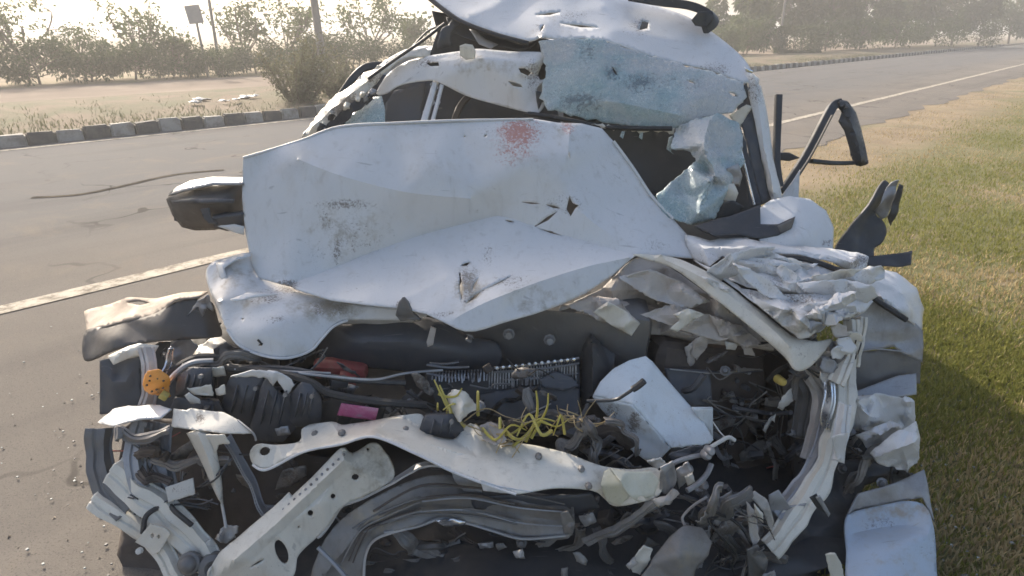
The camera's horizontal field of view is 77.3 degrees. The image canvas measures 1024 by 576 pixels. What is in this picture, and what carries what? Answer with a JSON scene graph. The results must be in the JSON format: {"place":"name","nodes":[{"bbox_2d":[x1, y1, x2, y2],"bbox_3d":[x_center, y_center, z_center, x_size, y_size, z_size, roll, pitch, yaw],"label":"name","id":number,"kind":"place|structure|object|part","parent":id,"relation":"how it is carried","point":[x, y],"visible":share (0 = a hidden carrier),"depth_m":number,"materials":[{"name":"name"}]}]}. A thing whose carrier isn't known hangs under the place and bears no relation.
{"place":"outdoors","nodes":[
{"label":"outdoors","id":0,"kind":"place"},
{"bbox_2d":[0,0,1019,31],"label":"sky","id":1,"kind":"structure","parent":0,"point":[73,11],"materials":[{"name":"white"}]},
{"bbox_2d":[0,37,1021,102],"bbox_3d":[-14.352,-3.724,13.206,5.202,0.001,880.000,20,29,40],"label":"road","id":2,"kind":"structure","parent":0,"point":[48,93],"depth_m":17.76,"materials":[{"name":"grey asphalt"}]},
{"bbox_2d":[712,22,748,50],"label":"kerb shrub","id":3,"kind":"object","parent":2,"relation":"on","point":[730,36],"visible":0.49,"depth_m":34.62,"materials":[{"name":"green plant"}]},
{"bbox_2d":[705,0,777,53],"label":"tree","id":4,"kind":"object","parent":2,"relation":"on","point":[755,9],"visible":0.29,"depth_m":39.51,"materials":[{"name":"green plant"}]},
{"bbox_2d":[730,14,777,53],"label":"kerb shrub","id":5,"kind":"object","parent":2,"relation":"on","point":[754,30],"visible":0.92,"depth_m":36.67,"materials":[{"name":"green plant"}]},
{"bbox_2d":[752,18,791,52],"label":"kerb shrub","id":6,"kind":"object","parent":2,"relation":"on","point":[776,42],"visible":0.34,"depth_m":38.61,"materials":[{"name":"green plant"}]},
{"bbox_2d":[780,0,785,25],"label":"pole","id":7,"kind":"object","parent":2,"relation":"on","point":[783,13],"visible":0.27,"depth_m":42.24,"materials":[{"name":"metal"}]},
{"bbox_2d":[770,0,827,41],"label":"tree","id":8,"kind":"object","parent":2,"relation":"on","point":[800,14],"visible":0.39,"depth_m":44.18,"materials":[{"name":"green plant"}]},
{"bbox_2d":[803,0,867,48],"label":"tree","id":9,"kind":"object","parent":2,"relation":"on","point":[855,10],"visible":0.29,"depth_m":46.84,"materials":[{"name":"green plant"}]},
{"bbox_2d":[841,0,909,46],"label":"tree","id":10,"kind":"object","parent":2,"relation":"on","point":[890,8],"visible":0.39,"depth_m":49.93,"materials":[{"name":"green plant"}]},
{"bbox_2d":[0,44,1023,575],"bbox_3d":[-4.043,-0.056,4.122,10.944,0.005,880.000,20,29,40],"label":"road","id":11,"kind":"structure","parent":0,"point":[86,224],"depth_m":4.78,"materials":[{"name":"grey asphalt"}]},
{"bbox_2d":[82,0,923,575],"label":"wrecked car","id":12,"kind":"object","parent":11,"relation":"on","point":[508,208],"visible":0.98,"depth_m":1.99,"materials":[{"name":"white paint"}]},
{"bbox_2d":[434,379,479,427],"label":"yellow strands","id":13,"kind":"object","parent":12,"relation":"on","point":[445,401],"visible":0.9,"depth_m":1.78,"materials":[{"name":"plastic"}]},
{"bbox_2d":[447,389,475,421],"bbox_3d":[-0.139,0.318,1.794,0.071,0.073,0.075,-16,27,-35],"label":"debris fragment","id":14,"kind":"object","parent":12,"relation":"on","point":[464,406],"visible":0.96,"depth_m":1.78,"materials":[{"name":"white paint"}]},
{"bbox_2d":[479,421,506,445],"bbox_3d":[-0.051,0.397,1.748,0.084,0.041,0.042,16,27,34],"label":"torn cardboard","id":15,"kind":"object","parent":12,"relation":"on","point":[492,429],"visible":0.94,"depth_m":1.75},
{"bbox_2d":[446,408,542,457],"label":"wires","id":16,"kind":"object","parent":12,"relation":"on","point":[500,443],"visible":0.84,"depth_m":1.74,"materials":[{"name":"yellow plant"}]},
{"bbox_2d":[501,419,519,438],"bbox_3d":[-0.001,0.394,1.774,0.057,0.069,0.017,0,22,0],"label":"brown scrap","id":17,"kind":"object","parent":12,"relation":"on","point":[506,423],"visible":0.59,"depth_m":1.77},
{"bbox_2d":[482,391,568,447],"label":"yellow strands","id":18,"kind":"object","parent":12,"relation":"on","point":[537,422],"visible":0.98,"depth_m":1.75,"materials":[{"name":"plastic"}]},
{"bbox_2d":[546,400,613,436],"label":"straw clump","id":19,"kind":"object","parent":12,"relation":"on","point":[571,417],"visible":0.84,"depth_m":1.77,"materials":[{"name":"yellow plant"}]},
{"bbox_2d":[586,356,712,461],"bbox_3d":[0.414,0.396,1.933,0.397,0.371,0.179,0,22,0],"label":"loose pale box","id":20,"kind":"object","parent":12,"relation":"on","point":[643,399],"visible":0.91,"depth_m":1.90,"materials":[{"name":"plastic"}]},
{"bbox_3d":[1.258,-0.590,2.639,0.524,0.405,0.195,-10,24,-24],"label":"door window frame","id":21,"kind":"part","parent":12,"relation":"part of","materials":[{"name":"black plastic"}]},
{"bbox_2d":[844,470,936,575],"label":"blue grey panel","id":22,"kind":"object","parent":12,"relation":"on","point":[895,536],"visible":1,"depth_m":1.84,"materials":[{"name":"paint"}]},
{"bbox_2d":[1,291,1023,575],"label":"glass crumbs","id":23,"kind":"object","parent":11,"relation":"on","point":[871,485],"visible":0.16,"depth_m":2.14,"materials":[{"name":"clear glass"}]},
{"bbox_2d":[0,32,1023,575],"bbox_3d":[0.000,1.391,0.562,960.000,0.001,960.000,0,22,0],"label":"ground","id":24,"kind":"structure","parent":0,"point":[918,146],"depth_m":6.99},
{"bbox_2d":[0,51,11,78],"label":"hedge shrub","id":25,"kind":"object","parent":24,"relation":"on","point":[3,68],"visible":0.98,"depth_m":17.77,"materials":[{"name":"green plant"}]},
{"bbox_2d":[0,0,70,81],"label":"tree","id":26,"kind":"object","parent":24,"relation":"on","point":[4,23],"visible":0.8,"depth_m":19.05,"materials":[{"name":"green plant"}]},
{"bbox_2d":[0,37,84,85],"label":"hedge shrub","id":27,"kind":"object","parent":24,"relation":"on","point":[34,52],"visible":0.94,"depth_m":18.50,"materials":[{"name":"green plant"}]},
{"bbox_2d":[39,21,112,79],"bbox_3d":[-13.700,-7.456,20.147,2.235,1.739,1.988,0,22,0],"label":"tree","id":28,"kind":"object","parent":24,"relation":"on","point":[83,44],"visible":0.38,"depth_m":19.74,"materials":[{"name":"green plant"}]},
{"bbox_2d":[58,38,134,83],"bbox_3d":[-12.818,-6.837,19.434,2.321,1.401,2.524,0,22,0],"label":"hedge shrub","id":29,"kind":"object","parent":24,"relation":"on","point":[99,61],"visible":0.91,"depth_m":19.15,"materials":[{"name":"green plant"}]},
{"bbox_2d":[87,0,169,75],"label":"tree","id":30,"kind":"object","parent":24,"relation":"on","point":[150,21],"visible":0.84,"depth_m":21.23,"materials":[{"name":"green plant"}]},
{"bbox_2d":[90,38,174,79],"bbox_3d":[-12.082,-7.239,20.363,2.718,1.336,2.380,0,22,0],"label":"hedge shrub","id":31,"kind":"object","parent":24,"relation":"on","point":[144,50],"visible":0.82,"depth_m":20.12,"materials":[{"name":"green plant"}]},
{"bbox_2d":[148,26,199,75],"bbox_3d":[-11.399,-8.033,21.705,1.956,1.652,1.532,10,24,24],"label":"tree","id":32,"kind":"object","parent":24,"relation":"on","point":[178,44],"visible":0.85,"depth_m":21.39,"materials":[{"name":"green plant"}]},
{"bbox_2d":[136,44,217,78],"bbox_3d":[-11.148,-7.494,21.316,2.584,1.182,2.600,0,22,0],"label":"hedge shrub","id":33,"kind":"object","parent":24,"relation":"on","point":[190,67],"visible":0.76,"depth_m":21.14,"materials":[{"name":"green plant"}]},
{"bbox_2d":[184,4,209,76],"bbox_3d":[-10.466,-8.248,21.401,0.516,2.266,0.217,-4,22,-10],"label":"road sign","id":34,"kind":"object","parent":24,"relation":"on","point":[194,14],"visible":0.91,"depth_m":21.08,"materials":[{"name":"metal"}]},
{"bbox_2d":[174,42,254,77],"bbox_3d":[-10.299,-7.893,22.353,2.570,1.341,2.918,0,22,0],"label":"hedge shrub","id":35,"kind":"object","parent":24,"relation":"on","point":[216,67],"visible":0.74,"depth_m":21.77,"materials":[{"name":"green plant"}]},
{"bbox_2d":[207,0,224,74],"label":"pole","id":36,"kind":"object","parent":24,"relation":"on","point":[212,23],"visible":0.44,"depth_m":22.19,"materials":[{"name":"metal"}]},
{"bbox_2d":[201,0,275,67],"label":"tree","id":37,"kind":"object","parent":24,"relation":"on","point":[255,31],"visible":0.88,"depth_m":24.41,"materials":[{"name":"green plant"}]},
{"bbox_2d":[213,38,294,73],"bbox_3d":[-9.237,-8.283,23.076,2.752,1.351,2.697,0,22,0],"label":"hedge shrub","id":38,"kind":"object","parent":24,"relation":"on","point":[274,53],"visible":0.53,"depth_m":22.70,"materials":[{"name":"green plant"}]},
{"bbox_2d":[229,0,336,68],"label":"tree","id":39,"kind":"object","parent":24,"relation":"on","point":[298,21],"visible":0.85,"depth_m":24.66,"materials":[{"name":"green plant"}]},
{"bbox_2d":[245,36,333,70],"bbox_3d":[-8.359,-8.739,24.178,3.247,1.488,3.009,0,22,0],"label":"hedge shrub","id":40,"kind":"object","parent":24,"relation":"on","point":[295,49],"visible":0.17,"depth_m":23.71,"materials":[{"name":"green plant"}]},
{"bbox_2d":[310,0,325,76],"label":"pole","id":41,"kind":"object","parent":24,"relation":"on","point":[316,16],"visible":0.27,"depth_m":20.26,"materials":[{"name":"metal"}]},
{"bbox_2d":[295,27,367,68],"bbox_3d":[-7.136,-9.448,25.318,2.834,1.694,2.955,0,22,0],"label":"hedge shrub","id":42,"kind":"object","parent":24,"relation":"on","point":[346,47],"visible":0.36,"depth_m":24.91,"materials":[{"name":"green plant"}]},
{"bbox_2d":[324,29,392,67],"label":"hedge shrub","id":43,"kind":"object","parent":24,"relation":"on","point":[369,52],"visible":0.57,"depth_m":25.54,"materials":[{"name":"green plant"}]},
{"bbox_2d":[322,0,407,60],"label":"tree","id":44,"kind":"object","parent":24,"relation":"on","point":[386,19],"visible":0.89,"depth_m":27.15,"materials":[{"name":"green plant"}]},
{"bbox_2d":[356,34,425,61],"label":"hedge shrub","id":45,"kind":"object","parent":24,"relation":"on","point":[395,50],"visible":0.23,"depth_m":26.91,"materials":[{"name":"green plant"}]},
{"bbox_2d":[388,5,433,45],"bbox_3d":[-4.662,-11.616,29.440,2.039,2.498,2.996,-10,24,-24],"label":"tree","id":46,"kind":"object","parent":24,"relation":"on","point":[413,29],"visible":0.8,"depth_m":28.71,"materials":[{"name":"green plant"}]},
{"bbox_2d":[396,35,434,53],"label":"hedge shrub","id":47,"kind":"object","parent":24,"relation":"on","point":[406,42],"visible":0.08,"depth_m":27.97,"materials":[{"name":"green plant"}]},
{"bbox_2d":[0,42,1023,147],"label":"kerb","id":48,"kind":"structure","parent":24,"relation":"on","point":[97,131],"depth_m":10.32,"materials":[{"name":"grey concrete"}]},
{"bbox_2d":[782,83,1023,575],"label":"green grass","id":49,"kind":"structure","parent":24,"relation":"on","point":[988,348],"depth_m":3.22,"materials":[{"name":"green plant"}]},
{"bbox_2d":[948,14,1019,46],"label":"kerb shrub","id":50,"kind":"object","parent":24,"relation":"on","point":[986,30],"visible":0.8,"depth_m":55.06,"materials":[{"name":"green plant"}]},
{"bbox_2d":[0,38,1023,134],"bbox_3d":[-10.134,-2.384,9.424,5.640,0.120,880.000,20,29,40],"label":"median ground","id":51,"kind":"structure","parent":0,"point":[63,109],"depth_m":12.46,"materials":[{"name":"soil"}]},
{"bbox_2d":[192,97,210,99],"bbox_3d":[-6.126,-3.745,12.659,0.289,0.069,0.279,17,27,35],"label":"litter scrap","id":52,"kind":"object","parent":51,"relation":"on","point":[198,98],"visible":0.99,"depth_m":12.60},
{"bbox_2d":[239,95,255,97],"bbox_3d":[-5.438,-3.907,13.050,0.371,0.069,0.326,20,30,41],"label":"litter scrap","id":53,"kind":"object","parent":51,"relation":"on","point":[245,96],"visible":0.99,"depth_m":13.00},
{"bbox_2d":[251,20,345,103],"bbox_3d":[-4.191,-4.346,12.583,1.529,1.710,1.639,12,25,27],"label":"wispy bush","id":54,"kind":"object","parent":51,"relation":"on","point":[298,78],"visible":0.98,"depth_m":12.49,"materials":[{"name":"green plant"}]},
{"bbox_2d":[317,46,357,97],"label":"wispy bush","id":55,"kind":"object","parent":51,"relation":"on","point":[342,71],"visible":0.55,"depth_m":13.81,"materials":[{"name":"green plant"}]},
{"bbox_2d":[0,52,888,134],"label":"weeds","id":56,"kind":"object","parent":51,"relation":"on","point":[330,97],"visible":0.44,"depth_m":10.98,"materials":[{"name":"beige plant"}]},
{"bbox_2d":[772,25,825,53],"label":"clipped hedge","id":57,"kind":"object","parent":51,"relation":"on","point":[817,36],"visible":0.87,"depth_m":40.00,"materials":[{"name":"green plant"}]},
{"bbox_2d":[798,16,859,50],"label":"kerb shrub","id":58,"kind":"object","parent":51,"relation":"on","point":[831,34],"visible":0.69,"depth_m":42.34,"materials":[{"name":"green plant"}]},
{"bbox_2d":[833,14,887,49],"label":"kerb shrub","id":59,"kind":"object","parent":51,"relation":"on","point":[867,24],"visible":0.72,"depth_m":45.01,"materials":[{"name":"green plant"}]},
{"bbox_2d":[870,15,926,48],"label":"kerb shrub","id":60,"kind":"object","parent":51,"relation":"on","point":[895,34],"visible":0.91,"depth_m":48.10,"materials":[{"name":"green plant"}]},
{"bbox_2d":[870,0,949,45],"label":"tree","id":61,"kind":"object","parent":51,"relation":"on","point":[918,9],"visible":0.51,"depth_m":53.31,"materials":[{"name":"green plant"}]},
{"bbox_2d":[907,14,970,46],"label":"kerb shrub","id":62,"kind":"object","parent":51,"relation":"on","point":[934,33],"visible":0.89,"depth_m":51.20,"materials":[{"name":"green plant"}]},
{"bbox_2d":[927,0,1008,44],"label":"tree","id":63,"kind":"object","parent":51,"relation":"on","point":[973,12],"visible":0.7,"depth_m":55.60,"materials":[{"name":"green plant"}]},
{"bbox_2d":[978,0,1023,43],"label":"tree","id":64,"kind":"object","parent":51,"relation":"on","point":[1015,13],"visible":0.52,"depth_m":63.22,"materials":[{"name":"green plant"}]},
{"bbox_2d":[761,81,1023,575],"bbox_3d":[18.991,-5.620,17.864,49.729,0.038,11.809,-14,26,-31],"label":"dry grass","id":65,"kind":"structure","parent":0,"point":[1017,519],"depth_m":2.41,"materials":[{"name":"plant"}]}
]}

